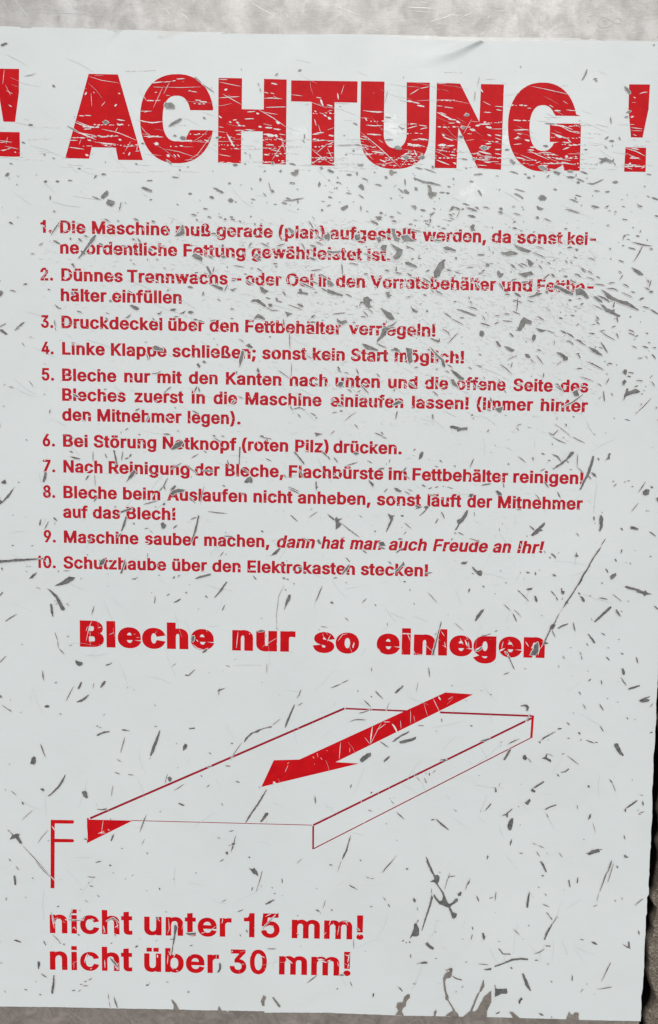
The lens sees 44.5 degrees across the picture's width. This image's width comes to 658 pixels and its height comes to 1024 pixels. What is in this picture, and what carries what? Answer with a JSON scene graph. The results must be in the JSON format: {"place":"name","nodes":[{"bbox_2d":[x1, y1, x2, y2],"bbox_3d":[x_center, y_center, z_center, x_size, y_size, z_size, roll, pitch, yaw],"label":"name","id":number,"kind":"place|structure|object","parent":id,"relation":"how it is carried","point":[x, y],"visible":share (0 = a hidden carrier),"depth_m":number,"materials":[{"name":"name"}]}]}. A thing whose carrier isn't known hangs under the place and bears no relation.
{"place":"outdoors","nodes":[
{"label":"outdoors","id":0,"kind":"place"},
{"bbox_2d":[639,683,657,1023],"bbox_3d":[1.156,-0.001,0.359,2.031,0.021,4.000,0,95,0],"label":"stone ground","id":1,"kind":"structure","parent":0,"point":[649,1005],"depth_m":0.37,"materials":[{"name":"grey stone"}]},
{"label":"ground","id":2,"kind":"structure","parent":0,"visible":0},
{"bbox_2d":[0,0,657,1023],"bbox_3d":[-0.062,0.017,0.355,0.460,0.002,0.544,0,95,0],"label":"metal plate","id":3,"kind":"object","parent":2,"relation":"on","point":[632,20],"visible":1,"depth_m":0.33,"materials":[{"name":"metal"}]},
{"bbox_2d":[0,26,657,1020],"bbox_3d":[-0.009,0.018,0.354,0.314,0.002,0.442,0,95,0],"label":"warning sign","id":4,"kind":"object","parent":3,"relation":"on","point":[328,522],"visible":1,"depth_m":0.35,"materials":[{"name":"metal"}]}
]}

